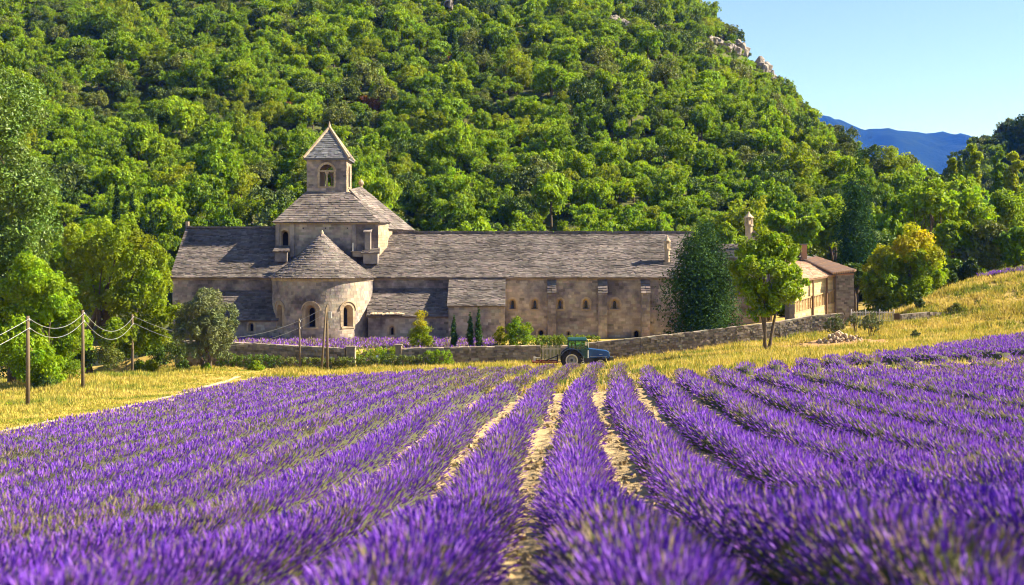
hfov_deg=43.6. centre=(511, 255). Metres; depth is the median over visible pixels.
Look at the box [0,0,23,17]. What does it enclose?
hill tree
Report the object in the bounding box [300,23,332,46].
hill tree
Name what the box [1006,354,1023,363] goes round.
lavender row
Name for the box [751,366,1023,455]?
lavender row
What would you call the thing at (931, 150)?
mountain
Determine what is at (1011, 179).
woodland tree
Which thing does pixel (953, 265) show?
woodland tree
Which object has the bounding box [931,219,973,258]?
woodland tree
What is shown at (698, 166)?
hill tree
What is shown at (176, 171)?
hill tree
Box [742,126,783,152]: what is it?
hill tree
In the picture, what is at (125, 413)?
lavender row
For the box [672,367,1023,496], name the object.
lavender row
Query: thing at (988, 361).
lavender row
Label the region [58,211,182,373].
maple tree
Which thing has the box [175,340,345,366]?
garden wall
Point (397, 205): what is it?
hill tree
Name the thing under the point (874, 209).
hill tree
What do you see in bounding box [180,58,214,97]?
hill tree
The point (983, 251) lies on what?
woodland tree
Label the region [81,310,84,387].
telegraph pole
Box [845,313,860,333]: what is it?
olive bush
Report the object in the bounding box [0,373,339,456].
lavender row
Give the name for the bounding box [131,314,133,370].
telegraph pole
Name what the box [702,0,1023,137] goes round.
sky
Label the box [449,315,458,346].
cypress
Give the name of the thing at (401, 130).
hill tree
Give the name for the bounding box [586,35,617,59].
hill tree
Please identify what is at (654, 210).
hill tree
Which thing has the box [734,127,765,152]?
hill tree
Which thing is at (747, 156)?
hill tree
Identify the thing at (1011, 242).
woodland tree
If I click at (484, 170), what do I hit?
hill tree
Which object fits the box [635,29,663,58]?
hill tree
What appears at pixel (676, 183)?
hill tree
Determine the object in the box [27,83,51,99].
hill tree
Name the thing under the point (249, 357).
hedge
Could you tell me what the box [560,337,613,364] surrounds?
tractor
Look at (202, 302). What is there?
olive tree
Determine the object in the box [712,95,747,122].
hill tree
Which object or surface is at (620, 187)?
hill tree
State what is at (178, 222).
hill tree
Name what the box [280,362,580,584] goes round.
lavender row
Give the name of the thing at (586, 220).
hill tree
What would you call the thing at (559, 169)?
hill tree
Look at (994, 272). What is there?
bank lavender
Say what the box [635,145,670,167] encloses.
hill tree
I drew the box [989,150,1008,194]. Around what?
woodland tree
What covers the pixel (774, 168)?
hill tree
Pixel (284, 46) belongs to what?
hill tree
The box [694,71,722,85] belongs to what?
hill tree
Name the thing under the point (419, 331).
garden shrub
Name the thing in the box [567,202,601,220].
hill tree
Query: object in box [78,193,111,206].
hill tree
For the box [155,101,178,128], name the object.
hill tree
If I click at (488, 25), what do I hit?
hill tree
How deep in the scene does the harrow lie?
114.40 m
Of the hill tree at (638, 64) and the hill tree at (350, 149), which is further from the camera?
the hill tree at (638, 64)
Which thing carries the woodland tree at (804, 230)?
on the ground at (144, 358)
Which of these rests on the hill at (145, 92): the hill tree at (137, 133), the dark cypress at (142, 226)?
the hill tree at (137, 133)
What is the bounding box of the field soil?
[224,356,1018,584]
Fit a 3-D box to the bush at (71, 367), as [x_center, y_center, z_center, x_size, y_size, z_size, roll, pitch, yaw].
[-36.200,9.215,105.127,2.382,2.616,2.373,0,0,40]
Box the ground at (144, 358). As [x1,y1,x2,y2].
[0,276,1023,557]
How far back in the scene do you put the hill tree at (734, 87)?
290.09 m
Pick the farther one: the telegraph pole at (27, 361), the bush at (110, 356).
the bush at (110, 356)
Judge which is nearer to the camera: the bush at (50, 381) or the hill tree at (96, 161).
the bush at (50, 381)
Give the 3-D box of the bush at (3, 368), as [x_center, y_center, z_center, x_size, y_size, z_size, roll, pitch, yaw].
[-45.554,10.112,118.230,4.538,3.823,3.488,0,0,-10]
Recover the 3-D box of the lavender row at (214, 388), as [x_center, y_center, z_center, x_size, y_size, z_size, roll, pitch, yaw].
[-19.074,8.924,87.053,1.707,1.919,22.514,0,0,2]
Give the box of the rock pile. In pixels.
[816,330,862,343]
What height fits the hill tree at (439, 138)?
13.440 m
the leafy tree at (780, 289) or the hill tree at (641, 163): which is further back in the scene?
the hill tree at (641, 163)
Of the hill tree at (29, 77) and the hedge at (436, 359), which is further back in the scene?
the hill tree at (29, 77)
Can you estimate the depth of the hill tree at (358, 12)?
296.51 m
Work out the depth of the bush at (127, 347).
120.98 m
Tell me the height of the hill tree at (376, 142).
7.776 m
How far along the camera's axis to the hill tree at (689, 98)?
251.00 m
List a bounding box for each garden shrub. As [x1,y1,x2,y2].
[407,310,436,347]
[492,326,507,345]
[502,315,535,345]
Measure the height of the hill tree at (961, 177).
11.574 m
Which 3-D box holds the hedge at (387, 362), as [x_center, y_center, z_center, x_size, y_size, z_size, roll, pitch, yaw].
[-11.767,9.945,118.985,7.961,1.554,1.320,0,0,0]
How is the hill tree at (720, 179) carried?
on the hill at (145, 92)
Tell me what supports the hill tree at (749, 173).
on the hill at (145, 92)
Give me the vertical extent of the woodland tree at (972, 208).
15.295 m
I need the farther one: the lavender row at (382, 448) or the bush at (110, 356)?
the bush at (110, 356)
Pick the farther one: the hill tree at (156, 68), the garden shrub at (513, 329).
the hill tree at (156, 68)
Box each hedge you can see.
[215,353,282,368]
[279,356,345,369]
[343,354,427,367]
[423,349,453,364]
[489,343,534,345]
[531,334,601,344]
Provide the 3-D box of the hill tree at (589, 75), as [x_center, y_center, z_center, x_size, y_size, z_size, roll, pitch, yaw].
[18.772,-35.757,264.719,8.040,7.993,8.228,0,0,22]
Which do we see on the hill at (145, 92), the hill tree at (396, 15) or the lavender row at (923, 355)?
the hill tree at (396, 15)
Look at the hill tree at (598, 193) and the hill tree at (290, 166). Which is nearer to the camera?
the hill tree at (598, 193)
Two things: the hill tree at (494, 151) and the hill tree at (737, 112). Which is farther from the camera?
the hill tree at (737, 112)
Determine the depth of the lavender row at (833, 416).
28.66 m
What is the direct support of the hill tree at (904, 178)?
on the hill at (145, 92)
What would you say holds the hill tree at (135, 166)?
on the hill at (145, 92)
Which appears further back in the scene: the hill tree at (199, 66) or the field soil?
the hill tree at (199, 66)
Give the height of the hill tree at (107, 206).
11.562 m
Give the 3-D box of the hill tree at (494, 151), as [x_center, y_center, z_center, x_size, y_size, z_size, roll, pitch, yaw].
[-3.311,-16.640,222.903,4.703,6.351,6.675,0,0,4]
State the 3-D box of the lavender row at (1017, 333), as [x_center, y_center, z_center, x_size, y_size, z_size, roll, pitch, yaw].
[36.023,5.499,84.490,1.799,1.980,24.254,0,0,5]
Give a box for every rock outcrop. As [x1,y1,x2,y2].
[442,0,453,10]
[609,15,629,25]
[707,35,717,44]
[716,37,776,80]
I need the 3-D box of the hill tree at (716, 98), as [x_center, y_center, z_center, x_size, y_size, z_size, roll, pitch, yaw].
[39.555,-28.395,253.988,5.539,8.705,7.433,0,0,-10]
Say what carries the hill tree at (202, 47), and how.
on the hill at (145, 92)
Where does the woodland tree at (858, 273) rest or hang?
on the ground at (144, 358)
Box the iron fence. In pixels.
[851,309,893,326]
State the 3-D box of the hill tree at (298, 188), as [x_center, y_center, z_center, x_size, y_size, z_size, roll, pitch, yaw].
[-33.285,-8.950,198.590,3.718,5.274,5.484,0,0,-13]
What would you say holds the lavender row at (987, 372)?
on the ground at (144, 358)
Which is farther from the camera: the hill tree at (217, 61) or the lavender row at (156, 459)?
the hill tree at (217, 61)
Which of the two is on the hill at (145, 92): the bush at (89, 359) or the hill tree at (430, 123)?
the hill tree at (430, 123)
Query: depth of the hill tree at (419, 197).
193.34 m
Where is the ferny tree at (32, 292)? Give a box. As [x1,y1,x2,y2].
[0,247,93,383]
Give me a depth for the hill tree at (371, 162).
204.13 m
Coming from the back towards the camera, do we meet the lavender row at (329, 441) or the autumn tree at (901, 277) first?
the autumn tree at (901, 277)
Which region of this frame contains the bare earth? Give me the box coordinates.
[776,337,887,347]
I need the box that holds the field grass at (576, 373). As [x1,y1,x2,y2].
[317,355,1022,405]
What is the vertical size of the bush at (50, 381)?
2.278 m
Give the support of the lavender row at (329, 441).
on the ground at (144, 358)
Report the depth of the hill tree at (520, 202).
194.71 m
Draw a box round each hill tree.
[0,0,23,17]
[0,41,16,66]
[0,129,39,156]
[19,74,41,97]
[22,117,50,139]
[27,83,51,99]
[35,137,85,159]
[38,185,61,203]
[42,142,88,173]
[46,199,82,227]
[58,35,81,51]
[59,184,96,209]
[73,154,110,194]
[75,125,121,145]
[75,212,100,225]
[77,37,108,56]
[77,166,105,198]
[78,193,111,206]
[82,125,126,167]
[87,5,127,32]
[88,163,134,193]
[90,195,106,215]
[96,184,147,218]
[107,39,141,55]
[109,0,142,29]
[113,36,146,61]
[116,121,157,160]
[120,155,147,175]
[136,202,148,228]
[138,179,169,199]
[139,133,177,165]
[140,182,192,210]
[143,59,174,85]
[145,162,197,200]
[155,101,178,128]
[159,51,194,71]
[160,209,201,237]
[165,94,205,138]
[166,33,204,50]
[173,172,230,220]
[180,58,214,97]
[189,42,215,58]
[190,136,242,172]
[191,201,241,225]
[199,120,234,145]
[203,52,230,78]
[204,149,244,193]
[206,203,226,224]
[220,162,261,197]
[222,58,256,84]
[226,43,256,66]
[227,111,265,143]
[231,125,265,157]
[242,197,263,222]
[244,147,281,175]
[246,161,275,186]
[246,184,296,218]
[254,15,280,31]
[269,37,298,63]
[278,155,303,177]
[279,64,315,83]
[280,98,319,131]
[284,126,318,145]
[286,181,306,197]
[287,142,311,158]
[289,164,330,185]
[291,87,329,119]
[292,77,325,92]
[293,130,318,159]
[294,155,306,177]
[298,13,324,32]
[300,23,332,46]
[308,83,343,106]
[317,24,350,66]
[318,101,356,127]
[325,167,333,184]
[332,76,362,102]
[340,15,375,38]
[343,3,375,21]
[347,145,362,157]
[348,60,383,91]
[351,151,392,186]
[354,146,386,160]
[354,154,385,175]
[357,132,391,154]
[364,61,400,75]
[366,120,410,152]
[382,3,407,31]
[382,120,423,146]
[391,201,414,213]
[396,64,428,92]
[396,172,428,216]
[398,179,441,223]
[408,108,453,134]
[415,71,443,90]
[418,88,469,109]
[420,120,473,165]
[421,166,469,197]
[422,183,442,230]
[425,127,476,171]
[429,156,455,176]
[431,192,489,228]
[432,61,461,76]
[435,189,459,207]
[438,60,467,90]
[438,97,472,120]
[438,227,458,230]
[456,147,489,172]
[458,149,482,174]
[459,175,497,209]
[464,124,499,145]
[473,133,510,160]
[473,163,496,180]
[477,198,504,222]
[479,20,504,35]
[480,141,505,162]
[481,76,512,99]
[481,162,521,180]
[482,22,519,50]
[488,163,521,196]
[489,162,541,199]
[494,118,524,146]
[497,157,525,167]
[497,194,538,226]
[504,48,532,76]
[504,199,534,216]
[507,210,545,232]
[508,219,534,228]
[512,95,539,108]
[527,136,559,152]
[528,118,561,142]
[528,148,562,165]
[528,154,561,196]
[529,169,572,228]
[530,60,567,96]
[537,115,569,133]
[540,101,578,130]
[542,123,580,150]
[544,165,567,173]
[549,67,580,96]
[551,43,581,68]
[552,35,587,53]
[557,149,595,180]
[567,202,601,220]
[568,78,603,107]
[571,212,599,228]
[573,176,618,206]
[574,180,616,209]
[584,63,618,78]
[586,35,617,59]
[588,68,626,98]
[588,137,627,173]
[609,177,636,203]
[611,138,636,158]
[612,94,643,126]
[614,66,630,78]
[618,52,653,76]
[618,138,652,163]
[620,160,654,175]
[624,201,652,219]
[629,211,673,230]
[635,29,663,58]
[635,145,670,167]
[639,205,672,222]
[646,168,692,206]
[647,58,683,88]
[651,157,687,169]
[652,91,682,113]
[655,161,692,178]
[658,195,710,228]
[659,118,697,175]
[681,89,712,107]
[682,149,723,176]
[685,177,721,195]
[691,79,725,94]
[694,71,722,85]
[694,104,720,139]
[695,194,717,209]
[696,69,727,95]
[698,173,732,188]
[701,91,724,106]
[709,210,730,222]
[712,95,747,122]
[718,169,745,192]
[725,77,753,100]
[725,99,757,129]
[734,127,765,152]
[735,145,765,179]
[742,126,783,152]
[742,161,772,182]
[747,154,787,179]
[749,94,776,114]
[751,184,816,216]
[756,153,782,172]
[758,170,796,194]
[758,177,781,192]
[762,111,796,137]
[765,92,790,115]
[774,140,819,180]
[791,114,819,134]
[791,176,819,191]
[806,201,824,215]
[809,193,845,211]
[814,151,839,188]
[821,150,863,178]
[832,126,860,152]
[845,194,882,213]
[859,202,882,217]
[874,162,928,192]
[875,145,914,173]
[880,153,918,171]
[905,176,936,190]
[935,170,982,191]
[940,176,976,192]
[952,185,991,205]
[957,155,965,175]
[982,187,1023,198]
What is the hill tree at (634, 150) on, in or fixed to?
on the hill at (145, 92)
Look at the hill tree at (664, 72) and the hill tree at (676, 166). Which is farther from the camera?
the hill tree at (664, 72)
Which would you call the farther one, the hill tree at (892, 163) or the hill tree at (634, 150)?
the hill tree at (892, 163)
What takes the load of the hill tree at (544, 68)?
on the hill at (145, 92)
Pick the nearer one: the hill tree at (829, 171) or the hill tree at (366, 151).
the hill tree at (366, 151)
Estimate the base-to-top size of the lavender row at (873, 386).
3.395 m
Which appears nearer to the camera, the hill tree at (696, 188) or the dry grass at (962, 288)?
the dry grass at (962, 288)
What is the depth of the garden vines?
122.44 m
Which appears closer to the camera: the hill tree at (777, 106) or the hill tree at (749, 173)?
the hill tree at (749, 173)
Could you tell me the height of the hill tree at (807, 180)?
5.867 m
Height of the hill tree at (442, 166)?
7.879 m
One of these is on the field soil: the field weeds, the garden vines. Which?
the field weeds
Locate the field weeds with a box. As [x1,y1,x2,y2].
[435,407,721,500]
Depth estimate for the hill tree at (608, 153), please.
214.25 m
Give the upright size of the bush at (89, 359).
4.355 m
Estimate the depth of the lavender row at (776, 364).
67.60 m
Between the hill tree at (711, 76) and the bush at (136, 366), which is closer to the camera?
the bush at (136, 366)
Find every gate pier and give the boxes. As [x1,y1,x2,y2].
[346,346,356,366]
[395,344,402,364]
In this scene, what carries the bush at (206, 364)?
on the ground at (144, 358)
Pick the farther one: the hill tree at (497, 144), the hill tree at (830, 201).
the hill tree at (497, 144)
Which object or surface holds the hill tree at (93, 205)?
on the hill at (145, 92)
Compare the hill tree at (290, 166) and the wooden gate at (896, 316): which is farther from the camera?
the hill tree at (290, 166)
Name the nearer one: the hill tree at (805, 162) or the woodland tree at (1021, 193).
the woodland tree at (1021, 193)
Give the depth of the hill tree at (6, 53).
246.94 m
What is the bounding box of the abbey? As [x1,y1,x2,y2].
[170,114,771,340]
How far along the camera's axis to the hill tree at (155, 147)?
206.41 m
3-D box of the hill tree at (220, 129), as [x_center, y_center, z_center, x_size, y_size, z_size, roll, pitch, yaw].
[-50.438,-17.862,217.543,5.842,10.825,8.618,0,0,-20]
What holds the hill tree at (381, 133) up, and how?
on the hill at (145, 92)
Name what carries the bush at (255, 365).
on the ground at (144, 358)
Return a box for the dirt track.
[4,376,241,430]
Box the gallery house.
[785,244,856,323]
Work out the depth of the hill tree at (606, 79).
250.10 m
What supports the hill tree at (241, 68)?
on the hill at (145, 92)
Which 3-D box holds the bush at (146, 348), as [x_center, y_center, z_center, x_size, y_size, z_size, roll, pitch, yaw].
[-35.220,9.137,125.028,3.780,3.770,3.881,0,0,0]
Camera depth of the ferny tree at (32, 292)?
98.22 m
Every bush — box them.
[0,352,25,378]
[32,371,61,388]
[57,352,86,378]
[63,343,98,369]
[93,343,124,371]
[93,343,136,365]
[109,329,144,370]
[130,335,167,356]
[134,359,144,371]
[139,359,157,371]
[145,345,173,366]
[163,339,186,366]
[176,359,189,368]
[200,362,210,369]
[247,360,264,370]
[823,313,847,332]
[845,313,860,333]
[858,311,883,335]
[910,329,920,336]
[914,298,925,308]
[947,302,965,313]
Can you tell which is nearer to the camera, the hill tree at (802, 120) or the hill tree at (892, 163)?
the hill tree at (892, 163)
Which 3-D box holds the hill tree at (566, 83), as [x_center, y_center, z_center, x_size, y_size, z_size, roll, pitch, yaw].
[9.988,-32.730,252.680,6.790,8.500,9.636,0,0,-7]
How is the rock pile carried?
on the bare earth
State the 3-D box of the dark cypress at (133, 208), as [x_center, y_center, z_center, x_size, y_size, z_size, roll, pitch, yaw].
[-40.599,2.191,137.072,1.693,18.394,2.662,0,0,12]
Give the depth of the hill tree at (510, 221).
189.24 m
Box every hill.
[13,0,989,329]
[985,153,1023,181]
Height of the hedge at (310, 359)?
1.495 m
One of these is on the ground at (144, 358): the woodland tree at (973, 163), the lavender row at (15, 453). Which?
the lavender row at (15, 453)
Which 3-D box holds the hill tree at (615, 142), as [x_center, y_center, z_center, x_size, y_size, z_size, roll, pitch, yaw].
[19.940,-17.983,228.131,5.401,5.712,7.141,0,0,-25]
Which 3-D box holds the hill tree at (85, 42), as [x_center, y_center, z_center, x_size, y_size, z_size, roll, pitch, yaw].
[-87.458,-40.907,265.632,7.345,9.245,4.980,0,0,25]
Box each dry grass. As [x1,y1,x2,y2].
[0,364,278,434]
[243,303,1023,383]
[845,265,1023,327]
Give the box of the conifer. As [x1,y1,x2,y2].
[831,148,883,314]
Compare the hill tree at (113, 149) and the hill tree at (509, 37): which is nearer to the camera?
the hill tree at (113, 149)
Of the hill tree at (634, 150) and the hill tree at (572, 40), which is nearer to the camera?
the hill tree at (634, 150)
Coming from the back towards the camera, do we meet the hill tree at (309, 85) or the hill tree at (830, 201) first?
the hill tree at (309, 85)
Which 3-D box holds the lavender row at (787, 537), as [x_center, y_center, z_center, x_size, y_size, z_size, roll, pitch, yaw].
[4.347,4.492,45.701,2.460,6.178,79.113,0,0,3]
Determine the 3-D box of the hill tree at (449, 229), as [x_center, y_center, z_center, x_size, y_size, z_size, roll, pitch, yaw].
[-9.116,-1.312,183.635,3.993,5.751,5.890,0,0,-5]
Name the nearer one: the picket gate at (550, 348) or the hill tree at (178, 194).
the picket gate at (550, 348)
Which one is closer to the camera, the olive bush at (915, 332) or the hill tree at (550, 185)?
the olive bush at (915, 332)
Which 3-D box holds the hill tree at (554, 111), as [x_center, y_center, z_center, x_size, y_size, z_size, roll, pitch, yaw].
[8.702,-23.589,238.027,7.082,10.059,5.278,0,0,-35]
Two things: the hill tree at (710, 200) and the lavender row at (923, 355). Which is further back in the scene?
the hill tree at (710, 200)
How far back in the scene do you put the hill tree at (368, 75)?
255.70 m
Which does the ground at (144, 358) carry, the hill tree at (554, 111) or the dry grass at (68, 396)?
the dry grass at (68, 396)
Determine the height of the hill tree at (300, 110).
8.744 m
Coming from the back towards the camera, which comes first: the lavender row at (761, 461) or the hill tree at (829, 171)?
the hill tree at (829, 171)
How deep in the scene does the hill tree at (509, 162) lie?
213.65 m
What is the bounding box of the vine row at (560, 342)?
[536,335,566,358]
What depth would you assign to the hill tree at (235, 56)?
255.28 m
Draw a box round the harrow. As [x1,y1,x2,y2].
[532,354,560,365]
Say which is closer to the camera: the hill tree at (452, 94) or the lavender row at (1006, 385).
the lavender row at (1006, 385)
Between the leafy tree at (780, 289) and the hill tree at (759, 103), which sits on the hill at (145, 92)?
the hill tree at (759, 103)
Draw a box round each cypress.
[111,181,120,224]
[127,190,140,311]
[137,217,147,356]
[145,217,159,263]
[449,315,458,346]
[465,312,474,346]
[474,307,483,345]
[651,219,749,343]
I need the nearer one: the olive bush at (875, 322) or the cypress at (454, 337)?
the olive bush at (875, 322)
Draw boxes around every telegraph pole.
[25,316,29,404]
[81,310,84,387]
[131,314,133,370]
[298,319,300,367]
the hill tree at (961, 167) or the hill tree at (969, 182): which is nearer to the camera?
the hill tree at (969, 182)
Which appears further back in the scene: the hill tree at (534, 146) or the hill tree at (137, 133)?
the hill tree at (534, 146)
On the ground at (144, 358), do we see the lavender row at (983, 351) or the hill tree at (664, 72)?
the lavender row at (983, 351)
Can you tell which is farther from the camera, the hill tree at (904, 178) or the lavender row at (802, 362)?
the hill tree at (904, 178)
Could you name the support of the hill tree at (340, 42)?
on the hill at (145, 92)
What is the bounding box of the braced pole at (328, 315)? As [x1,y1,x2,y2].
[320,305,331,369]
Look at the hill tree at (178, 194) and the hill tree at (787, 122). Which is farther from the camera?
the hill tree at (787, 122)
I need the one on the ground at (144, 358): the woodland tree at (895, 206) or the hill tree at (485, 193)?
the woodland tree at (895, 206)
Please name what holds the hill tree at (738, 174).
on the hill at (145, 92)
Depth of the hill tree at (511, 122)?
232.59 m
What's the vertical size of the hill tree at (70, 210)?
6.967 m
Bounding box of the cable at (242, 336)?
[136,307,324,337]
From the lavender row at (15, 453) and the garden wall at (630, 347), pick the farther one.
the garden wall at (630, 347)
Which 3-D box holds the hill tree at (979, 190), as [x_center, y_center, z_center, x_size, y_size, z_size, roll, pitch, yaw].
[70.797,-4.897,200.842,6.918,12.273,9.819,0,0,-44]
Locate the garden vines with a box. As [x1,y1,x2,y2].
[356,346,394,364]
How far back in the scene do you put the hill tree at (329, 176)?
203.55 m
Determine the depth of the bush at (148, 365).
117.78 m
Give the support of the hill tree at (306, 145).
on the hill at (145, 92)
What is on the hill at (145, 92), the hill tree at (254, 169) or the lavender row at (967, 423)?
the hill tree at (254, 169)
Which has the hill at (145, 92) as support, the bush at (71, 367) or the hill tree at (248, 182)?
the hill tree at (248, 182)
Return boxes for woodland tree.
[715,221,736,243]
[762,210,795,259]
[784,215,824,261]
[812,207,850,261]
[844,262,867,315]
[849,229,895,281]
[876,190,922,230]
[902,177,959,237]
[919,167,938,177]
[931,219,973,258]
[931,256,962,289]
[941,188,999,226]
[946,157,957,174]
[950,218,1008,272]
[956,256,980,281]
[965,143,984,196]
[984,187,1023,232]
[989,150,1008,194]
[992,225,1023,267]
[1002,151,1023,196]
[1015,183,1023,202]
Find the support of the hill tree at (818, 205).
on the hill at (145, 92)
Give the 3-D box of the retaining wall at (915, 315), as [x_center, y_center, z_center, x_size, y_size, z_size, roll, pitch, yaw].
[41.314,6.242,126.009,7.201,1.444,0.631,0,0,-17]
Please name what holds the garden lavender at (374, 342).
on the ground at (144, 358)
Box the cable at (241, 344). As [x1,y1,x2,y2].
[134,314,323,345]
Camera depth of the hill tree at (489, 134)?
225.81 m
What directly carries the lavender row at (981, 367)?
on the ground at (144, 358)
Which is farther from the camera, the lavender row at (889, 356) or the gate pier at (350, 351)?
the gate pier at (350, 351)
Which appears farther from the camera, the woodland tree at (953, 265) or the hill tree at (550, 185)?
the hill tree at (550, 185)
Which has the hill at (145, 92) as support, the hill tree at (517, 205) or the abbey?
the hill tree at (517, 205)
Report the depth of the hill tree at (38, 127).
215.03 m
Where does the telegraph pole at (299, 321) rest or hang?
on the ground at (144, 358)
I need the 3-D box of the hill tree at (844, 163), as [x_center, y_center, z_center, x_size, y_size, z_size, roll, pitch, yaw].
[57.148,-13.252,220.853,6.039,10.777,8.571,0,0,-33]
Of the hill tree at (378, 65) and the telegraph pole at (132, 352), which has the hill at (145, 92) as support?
the hill tree at (378, 65)
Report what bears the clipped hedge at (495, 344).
on the ground at (144, 358)
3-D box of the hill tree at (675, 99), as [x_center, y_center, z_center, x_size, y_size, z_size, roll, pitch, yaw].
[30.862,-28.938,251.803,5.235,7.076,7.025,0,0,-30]
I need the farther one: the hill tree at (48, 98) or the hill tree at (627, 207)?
the hill tree at (48, 98)
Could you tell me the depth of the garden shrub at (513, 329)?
123.96 m
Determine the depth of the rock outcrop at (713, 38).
362.94 m
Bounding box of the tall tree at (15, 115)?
[0,65,64,383]
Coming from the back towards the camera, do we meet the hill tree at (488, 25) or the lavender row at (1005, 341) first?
the hill tree at (488, 25)
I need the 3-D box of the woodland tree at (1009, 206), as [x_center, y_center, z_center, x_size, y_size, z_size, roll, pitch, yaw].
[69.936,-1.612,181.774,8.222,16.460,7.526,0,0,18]
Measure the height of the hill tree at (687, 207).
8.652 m
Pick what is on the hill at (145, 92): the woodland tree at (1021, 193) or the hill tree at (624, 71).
the hill tree at (624, 71)
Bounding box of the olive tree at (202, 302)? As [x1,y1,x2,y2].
[171,286,239,366]
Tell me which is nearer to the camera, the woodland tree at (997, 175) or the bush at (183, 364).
the bush at (183, 364)
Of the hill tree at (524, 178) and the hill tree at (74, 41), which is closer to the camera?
the hill tree at (524, 178)
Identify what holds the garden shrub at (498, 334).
on the ground at (144, 358)
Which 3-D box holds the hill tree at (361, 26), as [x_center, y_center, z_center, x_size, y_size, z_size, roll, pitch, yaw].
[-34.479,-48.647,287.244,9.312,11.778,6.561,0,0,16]
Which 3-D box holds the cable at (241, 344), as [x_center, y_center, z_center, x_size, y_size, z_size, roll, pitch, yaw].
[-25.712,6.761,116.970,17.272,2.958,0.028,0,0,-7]
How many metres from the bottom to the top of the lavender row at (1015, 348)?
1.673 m
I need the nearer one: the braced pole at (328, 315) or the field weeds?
the field weeds
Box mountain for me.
[818,115,970,173]
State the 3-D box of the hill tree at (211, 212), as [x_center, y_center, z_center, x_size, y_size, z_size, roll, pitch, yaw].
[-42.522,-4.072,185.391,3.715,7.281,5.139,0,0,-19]
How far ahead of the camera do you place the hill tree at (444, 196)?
195.92 m
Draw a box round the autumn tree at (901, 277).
[857,221,949,315]
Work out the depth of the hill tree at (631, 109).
240.91 m
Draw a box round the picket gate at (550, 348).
[542,345,561,359]
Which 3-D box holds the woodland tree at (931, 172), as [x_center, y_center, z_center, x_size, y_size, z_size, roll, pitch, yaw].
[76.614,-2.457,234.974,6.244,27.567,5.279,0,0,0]
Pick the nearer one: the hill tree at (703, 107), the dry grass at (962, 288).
the dry grass at (962, 288)
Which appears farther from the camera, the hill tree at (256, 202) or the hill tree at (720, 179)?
the hill tree at (720, 179)
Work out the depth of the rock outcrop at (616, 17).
328.98 m
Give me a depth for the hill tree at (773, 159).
213.80 m
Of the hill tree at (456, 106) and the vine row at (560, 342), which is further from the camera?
the hill tree at (456, 106)
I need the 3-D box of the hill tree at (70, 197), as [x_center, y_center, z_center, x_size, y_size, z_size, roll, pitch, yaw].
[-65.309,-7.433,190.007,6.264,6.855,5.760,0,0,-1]
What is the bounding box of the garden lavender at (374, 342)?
[234,335,496,362]
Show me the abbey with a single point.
(360, 261)
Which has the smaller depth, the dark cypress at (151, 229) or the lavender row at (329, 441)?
the lavender row at (329, 441)
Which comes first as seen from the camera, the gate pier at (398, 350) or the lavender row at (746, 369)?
the lavender row at (746, 369)
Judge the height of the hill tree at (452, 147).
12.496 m
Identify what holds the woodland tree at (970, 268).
on the ground at (144, 358)
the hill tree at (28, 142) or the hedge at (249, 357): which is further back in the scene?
the hill tree at (28, 142)
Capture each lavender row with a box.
[0,363,558,584]
[0,365,477,537]
[0,365,532,584]
[0,366,449,518]
[0,366,506,560]
[0,368,425,505]
[0,370,394,490]
[0,372,363,473]
[0,373,318,450]
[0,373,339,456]
[0,375,294,442]
[176,375,270,398]
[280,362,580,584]
[525,361,773,584]
[599,362,1023,584]
[637,364,1023,574]
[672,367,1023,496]
[705,365,1023,479]
[733,360,759,374]
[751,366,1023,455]
[764,358,788,372]
[786,365,1023,435]
[790,356,825,370]
[820,354,855,368]
[820,363,1023,414]
[844,350,887,367]
[863,362,1023,397]
[870,348,919,364]
[895,346,954,362]
[895,360,1023,385]
[914,343,979,361]
[930,340,1014,359]
[931,358,1023,378]
[949,340,1023,355]
[963,338,1023,347]
[967,356,1023,372]
[978,334,1023,344]
[995,333,1023,341]
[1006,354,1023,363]
[1010,331,1023,337]
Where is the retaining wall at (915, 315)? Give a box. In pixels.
[900,312,950,320]
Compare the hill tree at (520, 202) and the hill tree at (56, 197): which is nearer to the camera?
the hill tree at (56, 197)
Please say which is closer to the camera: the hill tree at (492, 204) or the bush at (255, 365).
the bush at (255, 365)
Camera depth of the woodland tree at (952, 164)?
239.04 m
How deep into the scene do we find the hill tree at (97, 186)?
194.44 m
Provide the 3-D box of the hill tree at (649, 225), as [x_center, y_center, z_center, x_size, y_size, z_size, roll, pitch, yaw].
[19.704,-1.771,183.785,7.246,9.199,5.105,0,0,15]
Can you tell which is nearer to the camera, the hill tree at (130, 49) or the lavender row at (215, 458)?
the lavender row at (215, 458)
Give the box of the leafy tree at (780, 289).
[727,227,811,349]
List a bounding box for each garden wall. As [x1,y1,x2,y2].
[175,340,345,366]
[401,345,540,364]
[561,313,843,359]
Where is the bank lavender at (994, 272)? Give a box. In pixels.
[976,265,1023,276]
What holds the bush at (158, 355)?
on the ground at (144, 358)
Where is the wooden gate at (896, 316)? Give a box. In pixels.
[894,313,899,321]
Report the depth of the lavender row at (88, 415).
61.86 m
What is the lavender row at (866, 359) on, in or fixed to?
on the ground at (144, 358)
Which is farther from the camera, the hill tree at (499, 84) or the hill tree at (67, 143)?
the hill tree at (499, 84)

